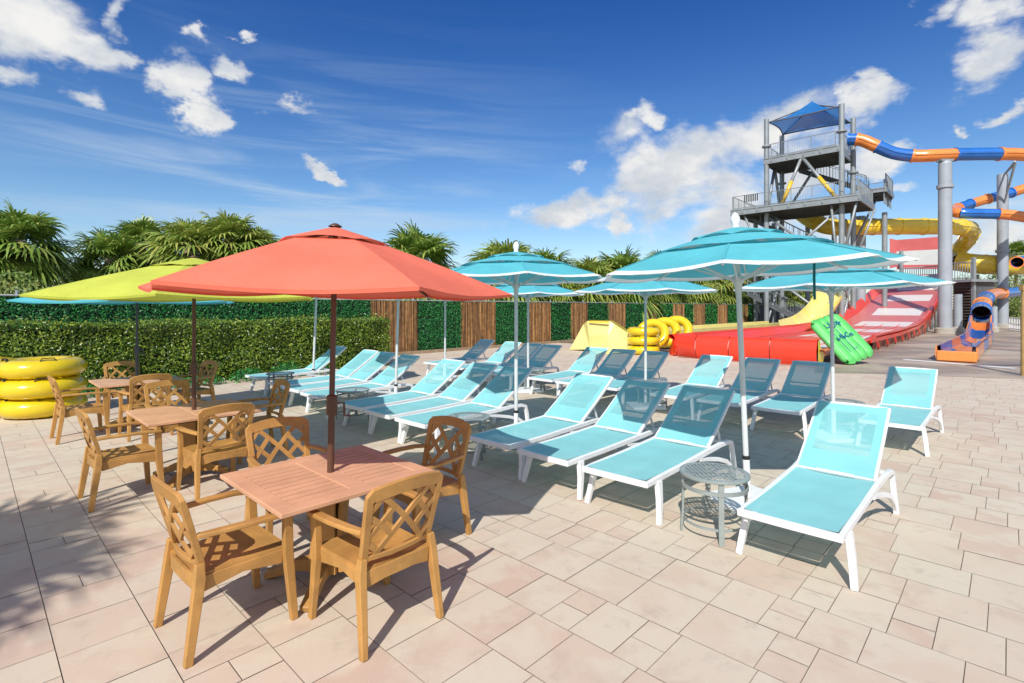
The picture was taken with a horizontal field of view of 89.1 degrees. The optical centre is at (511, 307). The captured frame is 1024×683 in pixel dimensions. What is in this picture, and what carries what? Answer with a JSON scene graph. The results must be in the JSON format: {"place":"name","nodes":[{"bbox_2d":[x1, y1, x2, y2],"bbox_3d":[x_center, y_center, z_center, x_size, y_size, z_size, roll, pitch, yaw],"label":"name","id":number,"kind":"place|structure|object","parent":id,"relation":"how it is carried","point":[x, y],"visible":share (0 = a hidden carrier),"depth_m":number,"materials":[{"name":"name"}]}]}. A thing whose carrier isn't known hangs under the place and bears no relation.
{"place":"outdoors","nodes":[
{"label":"outdoors","id":0,"kind":"place"},
{"bbox_2d":[0,343,1023,682],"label":"paving","id":1,"kind":"structure","parent":0,"point":[674,597],"depth_m":3.60,"materials":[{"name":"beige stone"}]},
{"bbox_2d":[0,395,87,419],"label":"swim tube","id":2,"kind":"object","parent":1,"relation":"on","point":[26,409],"visible":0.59,"depth_m":8.56,"materials":[{"name":"yellow plastic"}]},
{"bbox_2d":[0,375,87,399],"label":"swim tube","id":3,"kind":"object","parent":2,"relation":"on","point":[39,388],"visible":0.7,"depth_m":8.56,"materials":[{"name":"yellow plastic"}]},
{"bbox_2d":[0,356,87,379],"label":"swim tube","id":4,"kind":"object","parent":3,"relation":"on","point":[27,368],"visible":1,"depth_m":8.66,"materials":[{"name":"yellow plastic"}]},
{"bbox_2d":[47,375,110,444],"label":"dining chair","id":5,"kind":"object","parent":1,"relation":"on","point":[62,411],"visible":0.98,"depth_m":7.37,"materials":[{"name":"wood"}]},
{"bbox_2d":[74,407,164,512],"bbox_3d":[-3.836,1.393,5.075,0.630,0.920,0.650,0,0,42],"label":"dining chair","id":6,"kind":"object","parent":1,"relation":"on","point":[96,458],"visible":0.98,"depth_m":5.01,"materials":[{"name":"plastic"}]},
{"bbox_2d":[102,361,142,417],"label":"dining chair","id":7,"kind":"object","parent":1,"relation":"on","point":[112,393],"visible":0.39,"depth_m":9.03,"materials":[{"name":"wood"}]},
{"bbox_2d":[89,375,184,430],"bbox_3d":[-5.904,1.488,8.196,1.000,0.716,1.070,0,0,44],"label":"dining table","id":8,"kind":"object","parent":1,"relation":"on","point":[112,383],"visible":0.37,"depth_m":8.06,"materials":[{"name":"wood"}]},
{"bbox_2d":[6,297,233,375],"bbox_3d":[-5.911,0.683,8.203,2.598,2.274,3.000,0,0,-24],"label":"table umbrella","id":9,"kind":"object","parent":8,"relation":"on","point":[26,300],"visible":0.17,"depth_m":7.94,"materials":[{"name":"teal fabric"}]},
{"bbox_2d":[116,374,173,441],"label":"dining chair","id":10,"kind":"object","parent":1,"relation":"on","point":[131,405],"visible":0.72,"depth_m":7.36,"materials":[{"name":"wood"}]},
{"bbox_2d":[143,380,207,464],"bbox_3d":[-4.239,1.393,6.535,0.650,0.920,0.630,0,0,41],"label":"dining chair","id":11,"kind":"object","parent":1,"relation":"on","point":[152,386],"visible":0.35,"depth_m":6.66,"materials":[{"name":"plastic"}]},
{"bbox_2d":[166,360,217,403],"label":"dining chair","id":12,"kind":"object","parent":1,"relation":"on","point":[204,391],"visible":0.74,"depth_m":9.10,"materials":[{"name":"plastic"}]},
{"bbox_2d":[126,399,261,486],"bbox_3d":[-3.521,1.488,5.768,1.000,0.716,1.070,0,0,44],"label":"dining table","id":13,"kind":"object","parent":1,"relation":"on","point":[184,415],"visible":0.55,"depth_m":5.66,"materials":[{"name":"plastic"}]},
{"bbox_2d":[19,255,312,409],"bbox_3d":[-3.528,0.618,5.775,2.460,2.404,2.840,0,0,-20],"label":"table umbrella","id":14,"kind":"object","parent":13,"relation":"on","point":[121,286],"visible":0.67,"depth_m":5.03,"materials":[{"name":"fabric"}]},
{"bbox_2d":[0,312,391,392],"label":"hedge","id":15,"kind":"object","parent":1,"relation":"on","point":[230,347],"visible":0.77,"depth_m":12.73,"materials":[{"name":"green plant"}]},
{"bbox_2d":[80,362,329,396],"bbox_3d":[-7.167,1.645,12.572,0.726,0.446,6.064,0,0,44],"label":"ground cover","id":16,"kind":"object","parent":1,"relation":"on","point":[285,368],"visible":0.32,"depth_m":12.98,"materials":[{"name":"green plant"}]},
{"bbox_2d":[175,403,254,499],"bbox_3d":[-2.986,1.393,5.272,0.650,0.920,0.630,0,0,42],"label":"dining chair","id":17,"kind":"object","parent":1,"relation":"on","point":[202,451],"visible":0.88,"depth_m":5.12,"materials":[{"name":"plastic"}]},
{"bbox_2d":[151,475,297,668],"bbox_3d":[-1.696,1.393,3.044,0.630,0.920,0.650,0,0,41],"label":"dining chair","id":18,"kind":"object","parent":1,"relation":"on","point":[221,554],"visible":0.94,"depth_m":2.96,"materials":[{"name":"plastic"}]},
{"bbox_2d":[226,379,289,463],"bbox_3d":[-3.192,1.393,6.574,0.650,0.920,0.630,0,0,-43],"label":"dining chair","id":19,"kind":"object","parent":1,"relation":"on","point":[280,402],"visible":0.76,"depth_m":6.66,"materials":[{"name":"plastic"}]},
{"bbox_2d":[266,371,294,397],"bbox_3d":[-4.811,1.600,10.817,0.550,0.501,0.550,0,0,-21],"label":"side table","id":20,"kind":"object","parent":1,"relation":"on","point":[273,375],"visible":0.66,"depth_m":10.71,"materials":[{"name":"metal"}]},
{"bbox_2d":[244,416,326,533],"bbox_3d":[-1.793,1.393,4.203,0.630,0.920,0.650,0,0,-43],"label":"dining chair","id":21,"kind":"object","parent":1,"relation":"on","point":[255,429],"visible":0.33,"depth_m":4.37,"materials":[{"name":"plastic"}]},
{"bbox_2d":[245,346,346,395],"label":"sun lounger","id":22,"kind":"object","parent":1,"relation":"on","point":[322,360],"visible":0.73,"depth_m":11.98,"materials":[{"name":"fabric"}]},
{"bbox_2d":[303,297,317,389],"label":"lounge umbrella","id":23,"kind":"object","parent":1,"relation":"on","point":[314,339],"visible":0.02,"depth_m":11.86,"materials":[{"name":"metal"}]},
{"bbox_2d":[268,349,378,405],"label":"sun lounger","id":24,"kind":"object","parent":1,"relation":"on","point":[356,363],"visible":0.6,"depth_m":11.03,"materials":[{"name":"fabric"}]},
{"bbox_2d":[220,445,434,611],"bbox_3d":[-1.257,1.488,3.578,1.000,0.716,1.070,0,0,44],"label":"dining table","id":25,"kind":"object","parent":1,"relation":"on","point":[289,488],"visible":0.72,"depth_m":3.47,"materials":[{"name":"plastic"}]},
{"bbox_2d":[138,223,511,472],"bbox_3d":[-1.240,0.618,3.585,2.148,2.404,2.480,1,0,-38],"label":"table umbrella","id":26,"kind":"object","parent":25,"relation":"on","point":[334,262],"visible":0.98,"depth_m":2.92,"materials":[{"name":"red fabric"}]},
{"bbox_2d":[282,351,394,411],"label":"sun lounger","id":27,"kind":"object","parent":1,"relation":"on","point":[363,374],"visible":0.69,"depth_m":10.38,"materials":[{"name":"fabric"}]},
{"bbox_2d":[335,387,369,422],"bbox_3d":[-2.646,1.600,8.639,0.550,0.501,0.550,0,0,31],"label":"side table","id":28,"kind":"object","parent":1,"relation":"on","point":[353,391],"visible":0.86,"depth_m":8.55,"materials":[{"name":"metal"}]},
{"bbox_2d":[300,354,419,418],"bbox_3d":[-2.712,1.391,9.554,0.782,0.929,2.103,0,0,44],"label":"sun lounger","id":29,"kind":"object","parent":1,"relation":"on","point":[386,376],"visible":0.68,"depth_m":9.78,"materials":[{"name":"fabric"}]},
{"bbox_2d":[307,470,443,661],"bbox_3d":[-0.793,1.393,3.095,0.650,0.920,0.630,0,0,43],"label":"dining chair","id":30,"kind":"object","parent":1,"relation":"on","point":[367,555],"visible":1,"depth_m":2.96,"materials":[{"name":"plastic"}]},
{"bbox_2d":[394,299,399,392],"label":"lounge umbrella","id":31,"kind":"object","parent":1,"relation":"on","point":[396,353],"visible":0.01,"depth_m":9.48,"materials":[{"name":"metal"}]},
{"bbox_2d":[337,359,465,432],"bbox_3d":[-1.748,1.391,8.592,0.782,0.929,2.103,0,0,43],"label":"sun lounger","id":32,"kind":"object","parent":1,"relation":"on","point":[440,374],"visible":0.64,"depth_m":8.73,"materials":[{"name":"fabric"}]},
{"bbox_2d":[372,416,471,535],"bbox_3d":[-0.714,1.393,4.235,0.630,0.920,0.650,0,0,41],"label":"dining chair","id":33,"kind":"object","parent":1,"relation":"on","point":[451,486],"visible":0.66,"depth_m":4.28,"materials":[{"name":"plastic"}]},
{"bbox_2d":[364,362,497,442],"bbox_3d":[-1.172,1.391,8.014,0.782,0.929,2.103,0,0,44],"label":"sun lounger","id":34,"kind":"object","parent":1,"relation":"on","point":[466,383],"visible":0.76,"depth_m":8.13,"materials":[{"name":"fabric"}]},
{"bbox_2d":[423,339,494,374],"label":"sun lounger","id":35,"kind":"object","parent":1,"relation":"on","point":[480,347],"visible":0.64,"depth_m":14.94,"materials":[{"name":"fabric"}]},
{"bbox_2d":[395,366,532,454],"bbox_3d":[-0.606,1.391,7.474,0.782,0.929,2.103,0,0,44],"label":"sun lounger","id":36,"kind":"object","parent":1,"relation":"on","point":[496,391],"visible":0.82,"depth_m":7.67,"materials":[{"name":"fabric"}]},
{"bbox_2d":[447,412,489,460],"bbox_3d":[-0.546,1.600,6.495,0.550,0.501,0.550,0,0,-8],"label":"side table","id":37,"kind":"object","parent":1,"relation":"on","point":[482,421],"visible":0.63,"depth_m":6.40,"materials":[{"name":"metal"}]},
{"bbox_2d":[449,341,521,380],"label":"sun lounger","id":38,"kind":"object","parent":1,"relation":"on","point":[503,353],"visible":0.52,"depth_m":13.93,"materials":[{"name":"fabric"}]},
{"bbox_2d":[490,343,542,381],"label":"sun lounger","id":39,"kind":"object","parent":1,"relation":"on","point":[522,353],"visible":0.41,"depth_m":13.38,"materials":[{"name":"fabric"}]},
{"bbox_2d":[486,344,561,385],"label":"sun lounger","id":40,"kind":"object","parent":1,"relation":"on","point":[544,355],"visible":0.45,"depth_m":12.81,"materials":[{"name":"fabric"}]},
{"bbox_2d":[450,242,603,449],"bbox_3d":[0.056,0.472,7.081,2.439,2.755,2.439,0,0,-28],"label":"lounge umbrella","id":41,"kind":"object","parent":1,"relation":"on","point":[516,269],"visible":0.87,"depth_m":6.76,"materials":[{"name":"teal fabric"}]},
{"bbox_2d":[524,367,546,389],"bbox_3d":[0.503,1.600,11.618,0.550,0.501,0.550,0,0,4],"label":"side table","id":42,"kind":"object","parent":1,"relation":"on","point":[541,371],"visible":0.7,"depth_m":11.48,"materials":[{"name":"metal"}]},
{"bbox_2d":[495,284,584,393],"bbox_3d":[0.356,0.522,11.551,2.402,2.655,2.402,0,0,-31],"label":"lounge umbrella","id":43,"kind":"object","parent":1,"relation":"on","point":[529,292],"visible":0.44,"depth_m":11.07,"materials":[{"name":"teal fabric"}]},
{"bbox_2d":[470,373,613,479],"bbox_3d":[0.445,1.391,6.498,0.782,0.929,2.103,0,0,43],"label":"sun lounger","id":44,"kind":"object","parent":1,"relation":"on","point":[579,397],"visible":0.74,"depth_m":6.59,"materials":[{"name":"teal fabric"}]},
{"bbox_2d":[528,347,608,397],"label":"sun lounger","id":45,"kind":"object","parent":1,"relation":"on","point":[585,362],"visible":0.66,"depth_m":11.80,"materials":[{"name":"fabric"}]},
{"bbox_2d":[517,379,669,499],"bbox_3d":[1.021,1.391,5.920,0.782,0.929,2.103,0,0,44],"label":"sun lounger","id":46,"kind":"object","parent":1,"relation":"on","point":[633,405],"visible":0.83,"depth_m":6.00,"materials":[{"name":"teal fabric"}]},
{"bbox_2d":[555,349,635,397],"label":"sun lounger","id":47,"kind":"object","parent":1,"relation":"on","point":[614,363],"visible":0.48,"depth_m":11.36,"materials":[{"name":"fabric"}]},
{"bbox_2d":[607,351,668,390],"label":"sun lounger","id":48,"kind":"object","parent":1,"relation":"on","point":[656,360],"visible":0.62,"depth_m":10.80,"materials":[{"name":"fabric"}]},
{"bbox_2d":[627,345,659,354],"bbox_3d":[5.243,1.653,20.800,1.276,0.371,1.275,0,0,0],"label":"swim tube","id":49,"kind":"object","parent":1,"relation":"on","point":[639,349],"visible":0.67,"depth_m":20.33,"materials":[{"name":"yellow plastic"}]},
{"bbox_2d":[627,336,659,345],"bbox_3d":[5.243,1.283,20.800,1.275,0.371,1.275,0,0,-3],"label":"swim tube","id":50,"kind":"object","parent":49,"relation":"on","point":[639,340],"visible":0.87,"depth_m":20.32,"materials":[{"name":"yellow plastic"}]},
{"bbox_2d":[627,326,659,335],"bbox_3d":[5.243,0.913,20.800,1.275,0.371,1.275,0,0,-6],"label":"swim tube","id":51,"kind":"object","parent":50,"relation":"on","point":[639,331],"visible":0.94,"depth_m":20.32,"materials":[{"name":"yellow plastic"}]},
{"bbox_2d":[639,319,669,347],"bbox_3d":[5.774,1.068,21.468,1.394,1.394,0.337,-13,-34,20],"label":"swim tube","id":52,"kind":"object","parent":49,"relation":"on","point":[662,326],"visible":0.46,"depth_m":21.29,"materials":[{"name":"yellow plastic"}]},
{"bbox_2d":[574,280,716,409],"bbox_3d":[2.479,0.522,9.662,2.476,2.655,2.476,0,0,21],"label":"lounge umbrella","id":53,"kind":"object","parent":1,"relation":"on","point":[645,290],"visible":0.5,"depth_m":9.13,"materials":[{"name":"teal fabric"}]},
{"bbox_2d":[582,385,736,525],"bbox_3d":[1.599,1.391,5.341,0.782,0.929,2.103,0,0,43],"label":"sun lounger","id":54,"kind":"object","parent":1,"relation":"on","point":[695,416],"visible":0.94,"depth_m":5.44,"materials":[{"name":"teal fabric"}]},
{"bbox_2d":[661,354,732,398],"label":"sun lounger","id":55,"kind":"object","parent":1,"relation":"on","point":[709,370],"visible":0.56,"depth_m":9.86,"materials":[{"name":"fabric"}]},
{"bbox_2d":[679,462,750,546],"bbox_3d":[1.669,1.600,4.296,0.550,0.501,0.550,0,0,44],"label":"side table","id":56,"kind":"object","parent":1,"relation":"on","point":[708,474],"visible":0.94,"depth_m":4.22,"materials":[{"name":"metal"}]},
{"bbox_2d":[728,357,780,406],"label":"sun lounger","id":57,"kind":"object","parent":1,"relation":"on","point":[760,373],"visible":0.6,"depth_m":9.24,"materials":[{"name":"fabric"}]},
{"bbox_2d":[597,212,918,512],"bbox_3d":[2.128,0.482,4.910,2.547,2.768,2.550,0,0,5],"label":"lounge umbrella","id":58,"kind":"object","parent":1,"relation":"on","point":[735,254],"visible":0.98,"depth_m":4.55,"materials":[{"name":"teal fabric"}]},
{"bbox_2d":[750,360,830,437],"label":"sun lounger","id":59,"kind":"object","parent":1,"relation":"on","point":[808,379],"visible":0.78,"depth_m":8.52,"materials":[{"name":"fabric"}]},
{"bbox_2d":[735,400,899,591],"bbox_3d":[2.600,1.391,4.315,0.782,0.929,2.103,0,0,44],"label":"sun lounger","id":60,"kind":"object","parent":1,"relation":"on","point":[845,439],"visible":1,"depth_m":4.37,"materials":[{"name":"teal fabric"}]},
{"bbox_2d":[733,268,956,433],"bbox_3d":[4.531,0.525,7.390,2.513,2.660,2.513,0,0,19],"label":"lounge umbrella","id":61,"kind":"object","parent":1,"relation":"on","point":[831,284],"visible":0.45,"depth_m":6.81,"materials":[{"name":"teal fabric"}]},
{"bbox_2d":[876,366,943,456],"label":"sun lounger","id":62,"kind":"object","parent":1,"relation":"on","point":[907,388],"visible":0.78,"depth_m":7.68,"materials":[{"name":"fabric"}]},
{"bbox_2d":[0,0,1023,308],"label":"sky","id":63,"kind":"structure","parent":0,"point":[586,127],"materials":[{"name":"blue"}]},
{"bbox_2d":[678,318,1023,378],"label":"wet concrete deck","id":64,"kind":"structure","parent":0,"point":[1002,349],"depth_m":18.61,"materials":[{"name":"grey concrete"}]},
{"bbox_2d":[570,291,842,353],"bbox_3d":[15.353,-0.691,32.350,32.991,5.081,5.141,0,0,-42],"label":"open slide","id":65,"kind":"object","parent":64,"relation":"on","point":[610,335],"visible":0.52,"depth_m":25.07,"materials":[{"name":"plastic"}]},
{"bbox_2d":[668,274,937,364],"bbox_3d":[24.060,-1.016,35.347,5.778,5.769,47.640,0,0,44],"label":"racing slide","id":66,"kind":"object","parent":64,"relation":"on","point":[907,313],"visible":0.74,"depth_m":27.13,"materials":[{"name":"red plastic"}]},
{"bbox_2d":[656,317,680,347],"bbox_3d":[6.334,1.008,21.718,1.394,1.394,0.337,-13,-34,20],"label":"swim tube","id":67,"kind":"object","parent":66,"relation":"on","point":[673,324],"visible":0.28,"depth_m":21.53,"materials":[{"name":"yellow plastic"}]},
{"bbox_2d":[659,316,692,335],"bbox_3d":[6.905,0.948,21.968,1.394,1.394,0.337,-13,-34,20],"label":"swim tube","id":68,"kind":"object","parent":66,"relation":"on","point":[685,323],"visible":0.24,"depth_m":21.85,"materials":[{"name":"yellow plastic"}]},
{"bbox_2d":[890,237,937,271],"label":"slide shroud","id":69,"kind":"object","parent":66,"relation":"attached to","point":[924,251],"visible":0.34,"depth_m":61.65,"materials":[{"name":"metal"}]},
{"bbox_2d":[730,101,893,322],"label":"slide tower","id":70,"kind":"structure","parent":64,"relation":"on","point":[864,197],"depth_m":43.02,"materials":[{"name":"metal"}]},
{"bbox_2d":[796,216,1023,274],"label":"tube slide","id":71,"kind":"object","parent":70,"relation":"attached to","point":[968,232],"visible":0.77,"depth_m":45.59,"materials":[{"name":"plastic"}]},
{"bbox_2d":[1009,255,1023,267],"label":"tube slide","id":72,"kind":"object","parent":71,"relation":"attached to","point":[1016,262],"visible":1,"depth_m":44.93,"materials":[{"name":"plastic"}]},
{"bbox_2d":[845,133,1023,162],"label":"tube slide","id":73,"kind":"object","parent":70,"relation":"attached to","point":[877,146],"visible":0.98,"depth_m":39.35,"materials":[{"name":"plastic"}]},
{"bbox_2d":[810,314,872,364],"bbox_3d":[11.001,1.012,17.383,1.622,1.623,1.221,0,0,-22],"label":"inflatable raft","id":74,"kind":"object","parent":64,"relation":"on","point":[852,345],"visible":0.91,"depth_m":17.20,"materials":[{"name":"green plastic"}]},
{"bbox_2d":[856,216,865,301],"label":"support column","id":75,"kind":"structure","parent":64,"relation":"on","point":[860,293],"depth_m":45.64,"materials":[{"name":"metal"}]},
{"bbox_2d":[934,159,955,333],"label":"support column","id":76,"kind":"structure","parent":64,"relation":"on","point":[944,186],"depth_m":37.67,"materials":[{"name":"metal"}]},
{"bbox_2d":[901,257,997,328],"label":"stair house","id":77,"kind":"structure","parent":64,"relation":"on","point":[971,288],"depth_m":45.62,"materials":[{"name":"metal"}]},
{"bbox_2d":[952,294,964,331],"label":"support column","id":78,"kind":"structure","parent":64,"relation":"on","point":[958,312],"depth_m":39.30,"materials":[{"name":"metal"}]},
{"bbox_2d":[935,287,1020,362],"bbox_3d":[33.965,-0.206,36.196,52.823,4.113,4.422,0,0,-41],"label":"tube slide","id":79,"kind":"object","parent":64,"relation":"on","point":[977,336],"visible":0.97,"depth_m":28.84,"materials":[{"name":"plastic"}]},
{"bbox_2d":[995,161,1016,327],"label":"support column","id":80,"kind":"structure","parent":64,"relation":"on","point":[1004,181],"depth_m":47.67,"materials":[{"name":"metal"}]},
{"bbox_2d":[952,184,1023,221],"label":"tube slide","id":81,"kind":"object","parent":80,"relation":"attached to","point":[964,210],"visible":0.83,"depth_m":46.10,"materials":[{"name":"plastic"}]},
{"bbox_2d":[1019,285,1023,375],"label":"wooden shelter","id":82,"kind":"object","parent":64,"relation":"on","point":[1021,288],"visible":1,"depth_m":14.18,"materials":[{"name":"wood"}]},
{"label":"ground","id":83,"kind":"structure","parent":0,"visible":0},
{"bbox_2d":[0,237,27,290],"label":"palm tree","id":84,"kind":"object","parent":83,"relation":"on","point":[3,260],"visible":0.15,"depth_m":20.46,"materials":[{"name":"green plant"}]},
{"bbox_2d":[0,198,89,293],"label":"palm tree","id":85,"kind":"object","parent":83,"relation":"on","point":[44,261],"visible":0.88,"depth_m":21.09,"materials":[{"name":"green plant"}]},
{"bbox_2d":[58,226,155,282],"bbox_3d":[-19.220,-0.962,25.008,4.261,5.727,4.479,0,0,44],"label":"palm tree","id":86,"kind":"object","parent":83,"relation":"on","point":[102,245],"visible":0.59,"depth_m":24.35,"materials":[{"name":"green plant"}]},
{"bbox_2d":[98,214,179,270],"bbox_3d":[-19.183,-1.530,27.036,4.232,6.862,4.236,0,0,27],"label":"palm tree","id":87,"kind":"object","parent":83,"relation":"on","point":[134,229],"visible":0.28,"depth_m":26.32,"materials":[{"name":"green plant"}]},
{"bbox_2d":[131,217,237,268],"bbox_3d":[-15.815,-1.298,25.317,4.762,6.405,4.570,0,0,44],"label":"palm tree","id":88,"kind":"object","parent":83,"relation":"on","point":[168,250],"visible":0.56,"depth_m":24.68,"materials":[{"name":"green plant"}]},
{"bbox_2d":[172,209,272,260],"bbox_3d":[-14.627,-1.604,27.040,5.259,7.010,5.633,0,0,44],"label":"palm tree","id":89,"kind":"object","parent":83,"relation":"on","point":[224,224],"visible":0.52,"depth_m":25.97,"materials":[{"name":"green plant"}]},
{"bbox_2d":[223,226,281,248],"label":"palm tree","id":90,"kind":"object","parent":83,"relation":"on","point":[270,235],"visible":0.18,"depth_m":27.33,"materials":[{"name":"green plant"}]},
{"bbox_2d":[0,270,797,300],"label":"undergrowth","id":91,"kind":"object","parent":83,"relation":"on","point":[8,289],"visible":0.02,"depth_m":18.32,"materials":[{"name":"green plant"}]},
{"bbox_2d":[372,219,462,301],"bbox_3d":[-5.098,-1.382,28.034,6.354,6.780,6.348,0,0,1],"label":"palm tree","id":92,"kind":"object","parent":83,"relation":"on","point":[413,241],"visible":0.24,"depth_m":27.20,"materials":[{"name":"green plant"}]},
{"bbox_2d":[0,290,847,351],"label":"screen fence","id":93,"kind":"object","parent":83,"relation":"on","point":[468,324],"visible":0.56,"depth_m":22.19,"materials":[{"name":"green plant"}]},
{"bbox_2d":[393,339,574,354],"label":"kerb","id":94,"kind":"structure","parent":83,"relation":"on","point":[466,348],"depth_m":22.47,"materials":[{"name":"concrete"}]},
{"bbox_2d":[462,238,552,302],"bbox_3d":[-0.541,-1.096,29.903,6.535,6.006,6.227,0,0,-3],"label":"palm tree","id":95,"kind":"object","parent":83,"relation":"on","point":[494,248],"visible":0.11,"depth_m":29.09,"materials":[{"name":"green plant"}]},
{"bbox_2d":[532,247,581,301],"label":"palm tree","id":96,"kind":"object","parent":83,"relation":"on","point":[546,254],"visible":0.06,"depth_m":32.67,"materials":[{"name":"green plant"}]},
{"bbox_2d":[536,283,591,302],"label":"palm tree","id":97,"kind":"object","parent":83,"relation":"on","point":[565,298],"visible":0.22,"depth_m":30.54,"materials":[{"name":"green plant"}]},
{"bbox_2d":[572,255,625,303],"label":"palm tree","id":98,"kind":"object","parent":83,"relation":"on","point":[594,266],"visible":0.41,"depth_m":34.07,"materials":[{"name":"green plant"}]},
{"bbox_2d":[580,274,627,303],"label":"palm tree","id":99,"kind":"object","parent":83,"relation":"on","point":[614,298],"visible":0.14,"depth_m":34.04,"materials":[{"name":"green plant"}]},
{"bbox_2d":[582,245,666,325],"bbox_3d":[7.942,-1.102,37.061,6.713,6.950,6.519,0,0,44],"label":"palm tree","id":100,"kind":"object","parent":83,"relation":"on","point":[621,260],"visible":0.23,"depth_m":35.60,"materials":[{"name":"green plant"}]},
{"bbox_2d":[642,249,696,302],"bbox_3d":[11.878,-1.415,40.788,5.653,6.633,5.757,0,0,44],"label":"palm tree","id":101,"kind":"object","parent":83,"relation":"on","point":[671,295],"visible":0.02,"depth_m":39.80,"materials":[{"name":"green plant"}]},
{"bbox_2d":[669,280,719,316],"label":"palm tree","id":102,"kind":"object","parent":83,"relation":"on","point":[700,298],"visible":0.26,"depth_m":42.83,"materials":[{"name":"green plant"}]},
{"bbox_2d":[706,276,751,307],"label":"palm tree","id":103,"kind":"object","parent":83,"relation":"on","point":[730,293],"visible":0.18,"depth_m":47.46,"materials":[{"name":"green plant"}]},
{"bbox_2d":[785,291,812,305],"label":"palm tree","id":104,"kind":"object","parent":83,"relation":"on","point":[798,300],"visible":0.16,"depth_m":64.55,"materials":[{"name":"green plant"}]},
{"bbox_2d":[980,274,1023,310],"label":"broadleaf tree","id":105,"kind":"object","parent":83,"relation":"on","point":[1016,281],"visible":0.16,"depth_m":66.06,"materials":[{"name":"green plant"}]},
{"bbox_2d":[996,297,1020,323],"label":"broadleaf tree","id":106,"kind":"object","parent":83,"relation":"on","point":[1015,312],"visible":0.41,"depth_m":59.92,"materials":[{"name":"green plant"}]},
{"bbox_2d":[995,239,1023,286],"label":"palm tree","id":107,"kind":"object","parent":83,"relation":"on","point":[1017,247],"visible":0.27,"depth_m":69.30,"materials":[{"name":"green plant"}]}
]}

